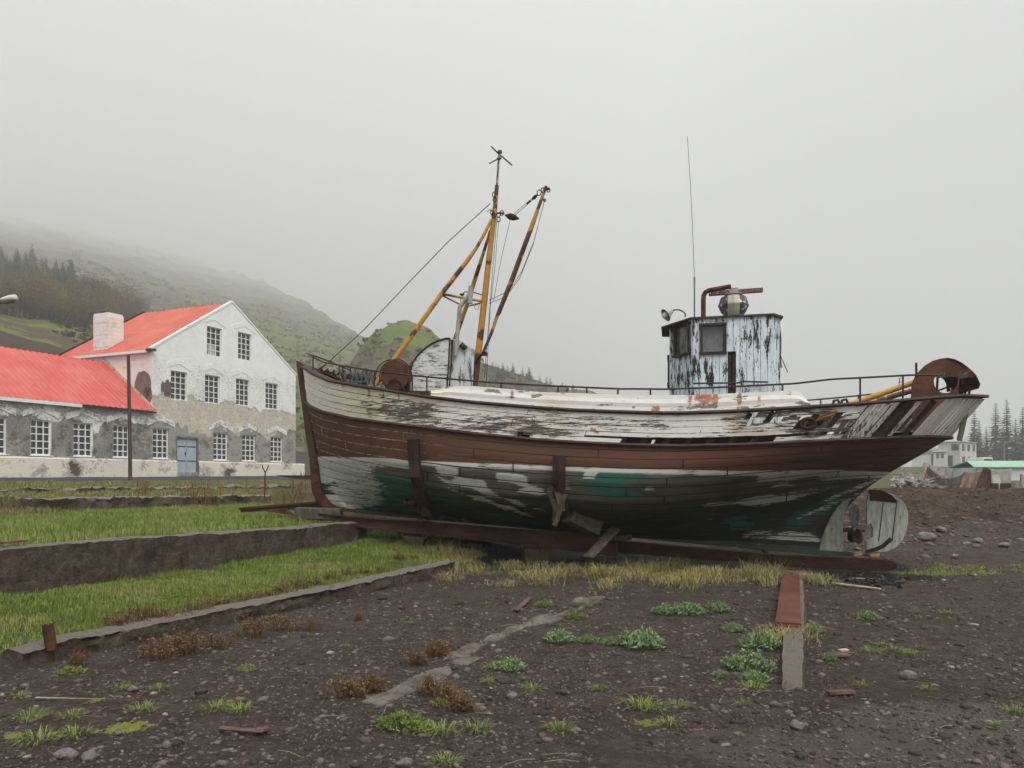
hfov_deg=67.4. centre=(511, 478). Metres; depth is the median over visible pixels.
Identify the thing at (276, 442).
window
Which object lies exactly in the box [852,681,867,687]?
grass tuft
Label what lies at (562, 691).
stone
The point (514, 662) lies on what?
wormwood clump
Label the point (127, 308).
birch tree
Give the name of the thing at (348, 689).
dry weed
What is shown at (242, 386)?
window
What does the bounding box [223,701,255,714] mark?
grass tuft
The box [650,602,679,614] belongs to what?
wormwood clump
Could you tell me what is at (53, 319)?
birch tree
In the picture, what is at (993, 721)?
grass tuft
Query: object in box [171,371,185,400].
window
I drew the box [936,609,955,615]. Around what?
grass tuft
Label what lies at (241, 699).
stone
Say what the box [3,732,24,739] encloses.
moss cushion
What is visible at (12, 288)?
birch tree
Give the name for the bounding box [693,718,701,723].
stone
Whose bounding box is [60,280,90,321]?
birch tree
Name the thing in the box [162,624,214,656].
dry weed
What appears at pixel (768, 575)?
straw grass
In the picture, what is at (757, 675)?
wormwood clump
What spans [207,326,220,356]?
window
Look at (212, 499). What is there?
bare bush
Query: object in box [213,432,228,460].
window
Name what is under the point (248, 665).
herb clump
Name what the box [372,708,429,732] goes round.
herb clump
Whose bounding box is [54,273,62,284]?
pine tree
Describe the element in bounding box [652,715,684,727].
grass tuft
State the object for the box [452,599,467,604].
dry weed
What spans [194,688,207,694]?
stone
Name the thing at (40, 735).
grass tuft
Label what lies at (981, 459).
white van
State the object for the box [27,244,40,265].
pine tree
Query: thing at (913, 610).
wormwood clump
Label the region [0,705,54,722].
grass tuft
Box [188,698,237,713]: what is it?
grass tuft
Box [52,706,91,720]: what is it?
grass tuft
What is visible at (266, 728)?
wood strip
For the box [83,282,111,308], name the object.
birch tree
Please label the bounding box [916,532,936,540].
rock
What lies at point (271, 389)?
window
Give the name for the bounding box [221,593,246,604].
dry weed
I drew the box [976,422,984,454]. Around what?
spruce tree
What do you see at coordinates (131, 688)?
stone
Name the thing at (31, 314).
birch tree
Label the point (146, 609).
dry weed
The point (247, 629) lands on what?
dry weed
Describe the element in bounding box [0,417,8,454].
window
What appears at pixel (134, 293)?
birch tree
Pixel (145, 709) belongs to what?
grass tuft
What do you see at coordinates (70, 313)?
birch tree
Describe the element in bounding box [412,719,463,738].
grass tuft
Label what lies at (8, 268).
pine tree
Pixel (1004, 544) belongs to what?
rock
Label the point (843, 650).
stone
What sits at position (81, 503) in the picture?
concrete wall
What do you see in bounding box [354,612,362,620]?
dry weed
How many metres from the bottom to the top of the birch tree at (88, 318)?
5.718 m
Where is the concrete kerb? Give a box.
[2,561,454,668]
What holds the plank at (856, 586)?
on the ground at (618, 751)
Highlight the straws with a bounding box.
[17,575,1010,765]
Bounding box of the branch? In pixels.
[218,726,264,732]
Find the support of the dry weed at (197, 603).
on the ground at (618, 751)
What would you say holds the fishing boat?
on the slipway cradle
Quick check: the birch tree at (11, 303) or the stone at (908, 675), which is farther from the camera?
the birch tree at (11, 303)
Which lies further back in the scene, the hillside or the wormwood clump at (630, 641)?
the hillside
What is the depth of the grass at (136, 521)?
14.28 m
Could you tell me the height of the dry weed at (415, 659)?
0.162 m
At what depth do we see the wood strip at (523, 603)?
9.47 m
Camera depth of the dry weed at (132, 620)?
7.68 m
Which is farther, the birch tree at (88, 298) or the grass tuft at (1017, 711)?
the birch tree at (88, 298)
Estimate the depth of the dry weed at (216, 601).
8.76 m
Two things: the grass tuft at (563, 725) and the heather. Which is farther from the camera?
the heather
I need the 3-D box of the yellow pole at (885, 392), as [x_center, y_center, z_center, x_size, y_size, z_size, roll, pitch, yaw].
[6.110,-1.352,13.460,1.913,0.746,0.100,0,0,12]
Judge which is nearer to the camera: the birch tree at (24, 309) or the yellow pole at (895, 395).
the yellow pole at (895, 395)
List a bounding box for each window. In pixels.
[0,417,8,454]
[29,419,53,456]
[72,422,94,457]
[112,425,127,458]
[152,428,170,459]
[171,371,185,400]
[205,375,218,403]
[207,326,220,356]
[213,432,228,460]
[236,378,248,405]
[238,332,249,360]
[242,434,256,461]
[266,383,276,408]
[271,436,283,462]
[951,444,958,449]
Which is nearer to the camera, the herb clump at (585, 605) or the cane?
the cane
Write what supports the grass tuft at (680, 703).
on the ground at (618, 751)
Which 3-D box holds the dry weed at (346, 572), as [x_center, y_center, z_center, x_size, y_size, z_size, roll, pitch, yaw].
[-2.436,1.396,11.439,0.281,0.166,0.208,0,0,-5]
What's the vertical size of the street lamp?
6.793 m
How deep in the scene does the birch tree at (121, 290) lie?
160.33 m
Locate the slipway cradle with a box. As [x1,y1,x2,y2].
[239,439,896,571]
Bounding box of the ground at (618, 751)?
[0,467,1023,767]
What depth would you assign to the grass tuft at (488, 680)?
5.99 m
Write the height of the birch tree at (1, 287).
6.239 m
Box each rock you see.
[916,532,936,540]
[936,526,945,531]
[951,554,958,558]
[972,538,983,542]
[998,542,1009,546]
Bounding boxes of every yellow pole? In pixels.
[804,380,912,422]
[816,389,910,420]
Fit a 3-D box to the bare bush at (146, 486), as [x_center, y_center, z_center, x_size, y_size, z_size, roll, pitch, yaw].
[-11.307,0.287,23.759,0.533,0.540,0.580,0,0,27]
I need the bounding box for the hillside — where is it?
[0,213,364,472]
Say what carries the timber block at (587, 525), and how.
on the slipway cradle
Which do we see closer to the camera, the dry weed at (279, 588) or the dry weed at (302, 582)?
the dry weed at (279, 588)
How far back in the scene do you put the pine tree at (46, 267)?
253.81 m
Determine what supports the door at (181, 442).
in the white house at (213, 389)
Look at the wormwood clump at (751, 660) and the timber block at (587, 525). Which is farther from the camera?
the timber block at (587, 525)
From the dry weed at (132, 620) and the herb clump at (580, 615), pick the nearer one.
the dry weed at (132, 620)
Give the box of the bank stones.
[722,493,1023,559]
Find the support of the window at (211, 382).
in the white house at (213, 389)
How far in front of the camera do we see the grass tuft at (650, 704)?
5.27 m
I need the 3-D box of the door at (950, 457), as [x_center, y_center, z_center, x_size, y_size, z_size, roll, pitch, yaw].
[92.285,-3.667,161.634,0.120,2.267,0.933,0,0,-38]
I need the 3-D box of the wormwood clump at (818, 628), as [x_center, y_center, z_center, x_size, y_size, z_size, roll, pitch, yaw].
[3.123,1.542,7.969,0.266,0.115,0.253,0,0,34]
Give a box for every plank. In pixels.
[583,527,619,558]
[831,582,881,589]
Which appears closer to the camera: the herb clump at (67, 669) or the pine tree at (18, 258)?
the herb clump at (67, 669)
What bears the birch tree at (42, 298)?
on the hillside
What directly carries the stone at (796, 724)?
on the ground at (618, 751)
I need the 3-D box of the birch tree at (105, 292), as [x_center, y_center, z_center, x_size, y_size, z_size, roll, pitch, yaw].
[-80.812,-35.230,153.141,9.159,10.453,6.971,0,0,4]
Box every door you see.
[177,438,185,471]
[186,438,195,471]
[948,455,952,465]
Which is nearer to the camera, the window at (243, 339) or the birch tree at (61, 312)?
the window at (243, 339)
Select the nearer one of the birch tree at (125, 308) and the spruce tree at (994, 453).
the birch tree at (125, 308)
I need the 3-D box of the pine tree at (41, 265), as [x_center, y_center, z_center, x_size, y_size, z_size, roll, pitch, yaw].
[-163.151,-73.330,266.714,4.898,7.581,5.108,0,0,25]
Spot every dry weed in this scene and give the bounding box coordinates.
[67,647,91,666]
[96,610,135,626]
[115,608,150,622]
[123,633,200,661]
[128,602,167,619]
[145,607,181,617]
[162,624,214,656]
[168,605,198,614]
[181,599,214,611]
[199,630,242,648]
[200,594,229,605]
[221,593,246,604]
[233,590,261,601]
[234,612,275,639]
[252,586,275,596]
[253,612,311,631]
[273,582,293,593]
[287,578,309,588]
[304,576,325,586]
[305,616,319,631]
[321,674,368,699]
[323,571,341,580]
[338,567,357,576]
[353,671,387,693]
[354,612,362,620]
[355,567,371,574]
[375,564,389,572]
[390,552,405,560]
[402,649,428,666]
[408,553,421,559]
[420,672,437,697]
[422,638,450,657]
[424,679,465,702]
[440,691,476,713]
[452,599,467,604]
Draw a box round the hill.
[344,320,651,420]
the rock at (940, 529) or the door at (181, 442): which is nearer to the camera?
the rock at (940, 529)
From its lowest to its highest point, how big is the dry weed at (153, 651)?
0.230 m
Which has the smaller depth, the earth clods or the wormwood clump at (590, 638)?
the wormwood clump at (590, 638)
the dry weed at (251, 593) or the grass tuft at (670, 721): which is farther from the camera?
the dry weed at (251, 593)
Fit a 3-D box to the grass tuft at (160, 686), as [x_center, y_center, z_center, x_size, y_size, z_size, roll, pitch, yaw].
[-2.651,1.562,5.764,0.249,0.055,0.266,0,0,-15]
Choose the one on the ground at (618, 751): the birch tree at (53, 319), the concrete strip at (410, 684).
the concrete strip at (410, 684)
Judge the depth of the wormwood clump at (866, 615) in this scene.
8.65 m
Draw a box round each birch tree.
[0,267,28,314]
[0,280,20,312]
[0,282,16,313]
[1,283,24,315]
[4,272,33,311]
[4,280,26,317]
[7,278,44,318]
[10,275,22,314]
[14,282,52,319]
[16,270,43,318]
[16,271,56,318]
[16,273,47,316]
[28,274,63,318]
[30,273,67,319]
[45,295,70,322]
[49,283,78,323]
[49,284,77,324]
[53,288,68,325]
[55,289,84,326]
[56,277,92,312]
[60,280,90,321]
[69,249,82,263]
[69,286,94,325]
[75,292,111,323]
[78,298,99,324]
[79,277,125,300]
[80,274,107,297]
[82,293,116,313]
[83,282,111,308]
[97,286,128,316]
[104,278,139,299]
[111,292,137,319]
[112,300,126,313]
[113,284,148,306]
[113,294,143,320]
[114,284,142,303]
[118,294,136,318]
[118,297,135,319]
[126,300,144,313]
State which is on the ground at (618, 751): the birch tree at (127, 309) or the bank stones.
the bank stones
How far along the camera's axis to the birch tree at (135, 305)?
159.17 m
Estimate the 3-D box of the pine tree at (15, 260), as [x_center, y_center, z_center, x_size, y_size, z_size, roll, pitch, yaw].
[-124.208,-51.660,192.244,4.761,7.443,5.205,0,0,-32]
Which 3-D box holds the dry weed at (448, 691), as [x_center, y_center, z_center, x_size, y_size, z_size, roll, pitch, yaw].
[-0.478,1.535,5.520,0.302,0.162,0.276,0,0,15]
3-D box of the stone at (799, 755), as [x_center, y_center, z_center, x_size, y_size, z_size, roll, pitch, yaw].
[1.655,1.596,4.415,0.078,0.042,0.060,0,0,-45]
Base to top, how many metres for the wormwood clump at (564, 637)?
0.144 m
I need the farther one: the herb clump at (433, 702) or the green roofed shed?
the green roofed shed
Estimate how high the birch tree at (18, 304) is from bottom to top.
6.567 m
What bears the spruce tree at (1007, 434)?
on the ground at (618, 751)
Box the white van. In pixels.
[966,457,992,460]
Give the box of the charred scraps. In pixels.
[827,575,921,588]
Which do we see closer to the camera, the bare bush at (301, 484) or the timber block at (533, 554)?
the timber block at (533, 554)
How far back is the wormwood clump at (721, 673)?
6.11 m
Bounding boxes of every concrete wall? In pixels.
[0,521,366,596]
[18,494,271,511]
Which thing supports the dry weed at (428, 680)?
on the ground at (618, 751)
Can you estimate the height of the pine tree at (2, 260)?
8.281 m
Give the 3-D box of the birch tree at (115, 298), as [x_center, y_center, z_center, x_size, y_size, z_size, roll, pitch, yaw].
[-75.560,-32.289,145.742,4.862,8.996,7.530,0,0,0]
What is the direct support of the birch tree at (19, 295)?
on the hillside
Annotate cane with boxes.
[35,697,143,699]
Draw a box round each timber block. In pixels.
[294,507,342,519]
[403,535,423,545]
[523,547,548,562]
[562,512,602,534]
[597,534,631,541]
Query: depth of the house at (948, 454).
162.40 m
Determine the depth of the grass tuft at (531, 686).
5.82 m
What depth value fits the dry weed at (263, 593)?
9.52 m
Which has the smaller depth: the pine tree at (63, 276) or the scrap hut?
the scrap hut
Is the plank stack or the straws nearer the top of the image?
the plank stack
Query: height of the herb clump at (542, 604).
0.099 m
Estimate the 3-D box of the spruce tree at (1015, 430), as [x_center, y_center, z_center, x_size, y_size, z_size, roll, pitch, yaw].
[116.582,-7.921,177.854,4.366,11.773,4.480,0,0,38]
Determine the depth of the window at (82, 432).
40.77 m
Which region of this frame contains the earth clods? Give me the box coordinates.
[843,486,1023,531]
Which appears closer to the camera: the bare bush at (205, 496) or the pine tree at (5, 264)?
the bare bush at (205, 496)
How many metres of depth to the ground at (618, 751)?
6.43 m
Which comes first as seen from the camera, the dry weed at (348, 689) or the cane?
the cane
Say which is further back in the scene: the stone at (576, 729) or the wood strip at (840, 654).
the wood strip at (840, 654)
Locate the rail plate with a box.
[775,570,800,631]
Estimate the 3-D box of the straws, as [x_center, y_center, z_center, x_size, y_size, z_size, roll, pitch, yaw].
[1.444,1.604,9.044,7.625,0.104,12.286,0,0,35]
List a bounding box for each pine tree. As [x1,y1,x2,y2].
[0,247,4,268]
[0,258,10,274]
[2,260,15,280]
[11,257,21,270]
[14,255,24,273]
[21,252,32,271]
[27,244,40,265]
[36,260,46,274]
[40,259,51,276]
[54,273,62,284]
[56,262,68,283]
[61,269,67,282]
[67,262,79,285]
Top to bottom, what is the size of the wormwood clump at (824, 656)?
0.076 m
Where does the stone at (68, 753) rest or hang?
on the ground at (618, 751)
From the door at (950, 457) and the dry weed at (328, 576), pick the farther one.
the door at (950, 457)
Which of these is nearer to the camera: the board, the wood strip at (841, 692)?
the wood strip at (841, 692)
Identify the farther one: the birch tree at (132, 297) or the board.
the birch tree at (132, 297)
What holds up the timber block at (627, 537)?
on the slipway cradle
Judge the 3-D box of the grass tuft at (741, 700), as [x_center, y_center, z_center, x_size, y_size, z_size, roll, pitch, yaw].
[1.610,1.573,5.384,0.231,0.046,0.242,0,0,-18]
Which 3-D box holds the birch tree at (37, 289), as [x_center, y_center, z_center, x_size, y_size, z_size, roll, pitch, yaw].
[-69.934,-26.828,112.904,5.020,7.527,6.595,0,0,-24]
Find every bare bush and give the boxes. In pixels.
[126,475,148,493]
[136,479,154,494]
[178,483,202,505]
[180,477,227,506]
[202,483,222,505]
[267,485,296,503]
[276,489,300,509]
[279,478,312,509]
[285,471,313,500]
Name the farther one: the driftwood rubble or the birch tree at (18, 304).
the birch tree at (18, 304)
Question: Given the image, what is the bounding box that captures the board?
[0,539,28,543]
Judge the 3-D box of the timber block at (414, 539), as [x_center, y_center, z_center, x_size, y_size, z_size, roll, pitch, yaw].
[-1.916,1.243,14.831,0.402,0.271,0.315,0,0,-12]
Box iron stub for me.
[42,623,56,650]
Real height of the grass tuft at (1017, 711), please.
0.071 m
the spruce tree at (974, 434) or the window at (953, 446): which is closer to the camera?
the window at (953, 446)
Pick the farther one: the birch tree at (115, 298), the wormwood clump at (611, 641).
the birch tree at (115, 298)
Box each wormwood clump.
[495,655,527,671]
[543,628,575,643]
[578,634,597,642]
[600,636,620,645]
[618,625,667,649]
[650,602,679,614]
[672,600,708,615]
[706,600,733,612]
[711,669,728,678]
[720,622,745,632]
[720,646,776,673]
[737,668,773,682]
[739,629,782,649]
[804,622,825,633]
[819,651,838,660]
[853,609,881,620]
[908,608,920,612]
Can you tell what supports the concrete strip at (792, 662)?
on the ground at (618, 751)
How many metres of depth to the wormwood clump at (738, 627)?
8.04 m
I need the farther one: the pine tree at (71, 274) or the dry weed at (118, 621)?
the pine tree at (71, 274)
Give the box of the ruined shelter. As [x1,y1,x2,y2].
[919,462,964,487]
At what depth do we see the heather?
272.21 m
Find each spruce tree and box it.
[495,367,501,379]
[504,367,511,377]
[964,411,986,457]
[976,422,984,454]
[980,430,990,456]
[984,404,1009,460]
[997,400,1021,460]
[1008,420,1020,460]
[1011,409,1023,460]
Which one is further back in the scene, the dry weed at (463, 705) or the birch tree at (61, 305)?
the birch tree at (61, 305)
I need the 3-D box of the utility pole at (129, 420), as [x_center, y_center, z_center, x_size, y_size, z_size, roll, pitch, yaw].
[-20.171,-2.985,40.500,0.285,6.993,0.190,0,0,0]
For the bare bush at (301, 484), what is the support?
on the ground at (618, 751)
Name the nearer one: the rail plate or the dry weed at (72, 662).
the dry weed at (72, 662)
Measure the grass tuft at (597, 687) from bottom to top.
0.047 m
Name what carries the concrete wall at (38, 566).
on the ground at (618, 751)
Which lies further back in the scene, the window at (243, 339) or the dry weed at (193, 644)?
the window at (243, 339)
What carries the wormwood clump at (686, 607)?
on the ground at (618, 751)
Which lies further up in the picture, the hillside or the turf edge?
the hillside
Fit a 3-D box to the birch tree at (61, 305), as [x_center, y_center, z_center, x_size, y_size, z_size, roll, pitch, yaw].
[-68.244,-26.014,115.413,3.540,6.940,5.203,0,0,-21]
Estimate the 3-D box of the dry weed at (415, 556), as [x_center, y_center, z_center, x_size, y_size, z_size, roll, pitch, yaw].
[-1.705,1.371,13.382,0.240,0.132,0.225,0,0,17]
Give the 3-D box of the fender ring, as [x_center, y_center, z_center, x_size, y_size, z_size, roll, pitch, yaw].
[4.701,-0.865,12.198,0.289,0.216,0.060,0,0,4]
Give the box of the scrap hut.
[960,467,1011,488]
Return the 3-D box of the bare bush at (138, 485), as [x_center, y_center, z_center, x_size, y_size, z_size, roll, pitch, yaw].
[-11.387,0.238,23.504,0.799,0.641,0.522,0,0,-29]
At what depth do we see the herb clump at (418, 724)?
4.88 m
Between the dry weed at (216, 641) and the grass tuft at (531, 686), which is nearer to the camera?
the grass tuft at (531, 686)
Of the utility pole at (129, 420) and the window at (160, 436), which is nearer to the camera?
the utility pole at (129, 420)
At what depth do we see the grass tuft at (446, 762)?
4.34 m
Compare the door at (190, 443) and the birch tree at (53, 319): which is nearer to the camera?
the door at (190, 443)
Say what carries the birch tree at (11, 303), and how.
on the hillside
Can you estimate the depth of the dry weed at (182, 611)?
8.08 m
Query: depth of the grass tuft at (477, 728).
4.90 m
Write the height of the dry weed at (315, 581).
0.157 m
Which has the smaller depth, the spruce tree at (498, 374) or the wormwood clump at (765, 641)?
the wormwood clump at (765, 641)
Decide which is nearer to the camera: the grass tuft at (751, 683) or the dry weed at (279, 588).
the grass tuft at (751, 683)
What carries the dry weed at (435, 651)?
on the ground at (618, 751)
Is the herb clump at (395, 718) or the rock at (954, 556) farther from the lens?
the rock at (954, 556)
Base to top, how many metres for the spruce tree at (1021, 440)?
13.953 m
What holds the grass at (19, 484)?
on the ground at (618, 751)
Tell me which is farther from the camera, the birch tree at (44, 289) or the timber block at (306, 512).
the birch tree at (44, 289)
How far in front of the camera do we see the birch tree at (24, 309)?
112.10 m
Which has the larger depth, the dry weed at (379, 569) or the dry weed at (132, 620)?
the dry weed at (379, 569)
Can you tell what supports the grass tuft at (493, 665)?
on the ground at (618, 751)
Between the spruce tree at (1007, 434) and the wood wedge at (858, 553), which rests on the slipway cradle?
the wood wedge at (858, 553)
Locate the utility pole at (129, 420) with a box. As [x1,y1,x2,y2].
[127,355,131,480]
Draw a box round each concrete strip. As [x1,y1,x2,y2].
[361,592,614,707]
[779,570,806,689]
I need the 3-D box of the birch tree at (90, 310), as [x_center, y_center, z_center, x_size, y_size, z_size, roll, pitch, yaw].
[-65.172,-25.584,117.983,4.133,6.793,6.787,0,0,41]
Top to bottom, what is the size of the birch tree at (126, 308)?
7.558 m
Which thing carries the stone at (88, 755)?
on the ground at (618, 751)
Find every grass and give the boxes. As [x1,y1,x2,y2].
[0,479,312,499]
[0,494,64,515]
[0,500,365,546]
[0,529,488,656]
[354,513,850,647]
[872,557,1023,575]
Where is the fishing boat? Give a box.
[296,136,988,555]
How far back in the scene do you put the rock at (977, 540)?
17.04 m
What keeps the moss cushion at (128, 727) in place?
on the ground at (618, 751)
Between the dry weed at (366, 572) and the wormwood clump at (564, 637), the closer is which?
the wormwood clump at (564, 637)
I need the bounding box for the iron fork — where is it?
[262,465,268,504]
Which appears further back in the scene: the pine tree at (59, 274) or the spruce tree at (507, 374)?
the spruce tree at (507, 374)
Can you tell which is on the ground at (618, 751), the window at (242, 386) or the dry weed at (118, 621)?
the dry weed at (118, 621)
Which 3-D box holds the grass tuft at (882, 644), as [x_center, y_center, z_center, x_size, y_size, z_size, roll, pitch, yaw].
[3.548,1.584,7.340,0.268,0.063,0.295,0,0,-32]
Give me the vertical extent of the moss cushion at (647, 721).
0.030 m
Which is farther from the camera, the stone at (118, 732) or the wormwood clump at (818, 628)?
the wormwood clump at (818, 628)
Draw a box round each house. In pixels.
[0,301,304,477]
[912,441,977,466]
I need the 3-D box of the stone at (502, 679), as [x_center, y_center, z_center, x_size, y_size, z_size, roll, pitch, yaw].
[-0.068,1.582,6.017,0.126,0.073,0.107,0,0,-14]
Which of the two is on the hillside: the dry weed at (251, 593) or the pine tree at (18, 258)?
the pine tree at (18, 258)
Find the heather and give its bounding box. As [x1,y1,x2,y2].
[52,252,576,442]
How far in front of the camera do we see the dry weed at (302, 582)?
10.32 m
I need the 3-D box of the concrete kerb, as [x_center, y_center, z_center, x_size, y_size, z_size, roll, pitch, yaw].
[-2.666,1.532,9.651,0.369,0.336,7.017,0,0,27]
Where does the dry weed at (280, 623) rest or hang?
on the ground at (618, 751)
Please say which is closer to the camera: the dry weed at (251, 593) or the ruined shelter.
the dry weed at (251, 593)
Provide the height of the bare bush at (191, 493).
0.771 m
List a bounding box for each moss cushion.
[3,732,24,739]
[17,712,47,719]
[85,697,105,703]
[95,720,151,735]
[630,719,660,726]
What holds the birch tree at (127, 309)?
on the hillside
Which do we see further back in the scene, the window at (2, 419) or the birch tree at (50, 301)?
the birch tree at (50, 301)
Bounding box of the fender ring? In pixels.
[799,417,816,429]
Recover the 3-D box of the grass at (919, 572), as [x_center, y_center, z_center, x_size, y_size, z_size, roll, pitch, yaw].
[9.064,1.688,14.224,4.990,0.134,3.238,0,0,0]
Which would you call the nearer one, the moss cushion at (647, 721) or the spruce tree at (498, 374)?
the moss cushion at (647, 721)
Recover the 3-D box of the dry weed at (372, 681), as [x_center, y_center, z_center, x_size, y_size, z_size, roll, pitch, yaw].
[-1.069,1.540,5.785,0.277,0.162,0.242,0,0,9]
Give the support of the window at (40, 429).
in the white house at (213, 389)
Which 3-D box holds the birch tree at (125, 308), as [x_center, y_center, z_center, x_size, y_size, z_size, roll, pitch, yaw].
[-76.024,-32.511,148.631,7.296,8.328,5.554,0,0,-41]
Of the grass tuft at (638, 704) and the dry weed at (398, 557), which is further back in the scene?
the dry weed at (398, 557)
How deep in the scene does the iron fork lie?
23.98 m
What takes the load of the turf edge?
on the ground at (618, 751)
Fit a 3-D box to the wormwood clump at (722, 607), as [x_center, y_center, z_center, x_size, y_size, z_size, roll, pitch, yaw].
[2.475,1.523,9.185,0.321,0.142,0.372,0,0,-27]
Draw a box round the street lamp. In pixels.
[0,294,17,303]
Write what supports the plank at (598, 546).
on the slipway cradle
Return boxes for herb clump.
[53,665,86,674]
[233,663,256,671]
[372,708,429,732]
[403,718,437,732]
[428,697,449,707]
[533,600,555,606]
[564,610,588,618]
[575,601,590,606]
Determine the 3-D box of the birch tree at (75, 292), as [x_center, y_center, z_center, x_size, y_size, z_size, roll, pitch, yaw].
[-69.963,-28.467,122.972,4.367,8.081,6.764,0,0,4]
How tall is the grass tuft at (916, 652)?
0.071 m
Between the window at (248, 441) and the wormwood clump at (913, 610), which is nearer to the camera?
the wormwood clump at (913, 610)
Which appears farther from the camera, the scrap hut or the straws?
the scrap hut
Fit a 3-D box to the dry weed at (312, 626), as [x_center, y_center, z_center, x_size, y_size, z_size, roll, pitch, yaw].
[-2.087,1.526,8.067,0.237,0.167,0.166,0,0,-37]
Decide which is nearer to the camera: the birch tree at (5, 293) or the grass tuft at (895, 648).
the grass tuft at (895, 648)
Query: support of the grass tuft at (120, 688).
on the ground at (618, 751)
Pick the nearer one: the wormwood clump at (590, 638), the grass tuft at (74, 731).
the grass tuft at (74, 731)
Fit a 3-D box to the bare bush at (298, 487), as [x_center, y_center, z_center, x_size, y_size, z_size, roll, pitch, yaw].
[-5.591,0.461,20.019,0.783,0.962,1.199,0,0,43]
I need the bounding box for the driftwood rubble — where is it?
[890,469,947,487]
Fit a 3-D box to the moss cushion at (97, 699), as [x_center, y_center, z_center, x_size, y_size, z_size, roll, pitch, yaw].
[-2.963,1.584,5.470,0.128,0.020,0.172,0,0,15]
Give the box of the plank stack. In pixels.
[1011,474,1023,487]
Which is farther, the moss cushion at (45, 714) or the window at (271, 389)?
the window at (271, 389)
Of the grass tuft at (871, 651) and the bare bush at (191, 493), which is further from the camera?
the bare bush at (191, 493)
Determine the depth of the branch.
4.79 m
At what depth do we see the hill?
163.79 m
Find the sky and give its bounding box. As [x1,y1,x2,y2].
[0,0,1023,466]
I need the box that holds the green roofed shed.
[948,461,1023,480]
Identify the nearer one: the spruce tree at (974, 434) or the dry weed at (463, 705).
the dry weed at (463, 705)
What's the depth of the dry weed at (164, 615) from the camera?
7.92 m
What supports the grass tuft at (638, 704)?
on the ground at (618, 751)
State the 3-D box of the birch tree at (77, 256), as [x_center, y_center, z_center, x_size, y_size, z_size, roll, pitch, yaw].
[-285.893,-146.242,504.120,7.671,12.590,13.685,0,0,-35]
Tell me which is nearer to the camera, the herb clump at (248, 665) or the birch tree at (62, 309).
the herb clump at (248, 665)
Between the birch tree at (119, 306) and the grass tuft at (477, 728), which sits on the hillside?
the birch tree at (119, 306)
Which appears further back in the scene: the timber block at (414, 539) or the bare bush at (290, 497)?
the bare bush at (290, 497)
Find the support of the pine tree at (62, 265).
on the hillside
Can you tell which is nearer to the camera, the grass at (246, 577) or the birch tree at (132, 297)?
the grass at (246, 577)
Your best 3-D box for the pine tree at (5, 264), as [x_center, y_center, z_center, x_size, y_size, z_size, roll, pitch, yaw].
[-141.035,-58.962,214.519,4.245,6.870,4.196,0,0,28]
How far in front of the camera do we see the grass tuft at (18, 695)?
5.57 m
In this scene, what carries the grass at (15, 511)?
on the ground at (618, 751)
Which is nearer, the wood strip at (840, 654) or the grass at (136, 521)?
the wood strip at (840, 654)
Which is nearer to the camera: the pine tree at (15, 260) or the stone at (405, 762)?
the stone at (405, 762)
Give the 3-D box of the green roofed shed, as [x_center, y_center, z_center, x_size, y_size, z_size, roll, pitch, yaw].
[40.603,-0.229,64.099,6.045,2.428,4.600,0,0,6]
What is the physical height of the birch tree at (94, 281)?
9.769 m
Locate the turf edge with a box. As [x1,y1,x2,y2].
[0,483,295,492]
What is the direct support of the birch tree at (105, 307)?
on the hillside
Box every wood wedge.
[853,551,861,556]
[868,553,879,557]
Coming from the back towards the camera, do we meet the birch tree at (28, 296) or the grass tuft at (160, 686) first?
the birch tree at (28, 296)
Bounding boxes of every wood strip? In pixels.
[255,725,268,731]
[513,597,531,610]
[825,689,855,694]
[830,652,850,656]
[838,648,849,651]
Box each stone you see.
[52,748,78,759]
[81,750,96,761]
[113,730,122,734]
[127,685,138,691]
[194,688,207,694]
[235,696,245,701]
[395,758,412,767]
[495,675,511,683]
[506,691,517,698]
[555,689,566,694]
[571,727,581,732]
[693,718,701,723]
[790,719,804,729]
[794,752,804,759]
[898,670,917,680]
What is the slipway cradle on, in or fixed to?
on the ground at (618, 751)
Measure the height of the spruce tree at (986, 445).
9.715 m
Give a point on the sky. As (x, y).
(859, 164)
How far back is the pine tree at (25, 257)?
266.67 m
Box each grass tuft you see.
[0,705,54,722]
[5,689,34,698]
[11,725,72,747]
[48,722,99,742]
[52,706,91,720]
[109,682,129,690]
[119,698,167,714]
[146,682,171,691]
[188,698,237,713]
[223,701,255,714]
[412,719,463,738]
[429,751,469,767]
[454,717,496,734]
[480,676,498,683]
[484,661,498,669]
[518,682,548,691]
[540,719,583,735]
[589,683,604,691]
[617,693,663,710]
[629,699,677,712]
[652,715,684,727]
[665,699,692,708]
[729,698,753,705]
[736,679,767,692]
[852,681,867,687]
[856,646,887,653]
[871,640,891,646]
[885,645,905,651]
[897,648,923,655]
[917,685,937,692]
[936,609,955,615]
[981,718,1014,730]
[993,702,1023,716]
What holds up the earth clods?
on the ground at (618, 751)
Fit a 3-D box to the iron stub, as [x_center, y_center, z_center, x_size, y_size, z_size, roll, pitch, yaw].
[-4.005,1.377,6.651,0.124,0.239,0.094,0,0,0]
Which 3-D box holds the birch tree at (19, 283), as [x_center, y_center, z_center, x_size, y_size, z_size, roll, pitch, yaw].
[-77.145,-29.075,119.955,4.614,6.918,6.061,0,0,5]
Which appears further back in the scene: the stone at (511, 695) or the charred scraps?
the charred scraps
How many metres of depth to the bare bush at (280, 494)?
19.99 m
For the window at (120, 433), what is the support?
in the white house at (213, 389)
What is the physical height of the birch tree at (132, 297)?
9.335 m
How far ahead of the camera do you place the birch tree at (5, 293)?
106.00 m

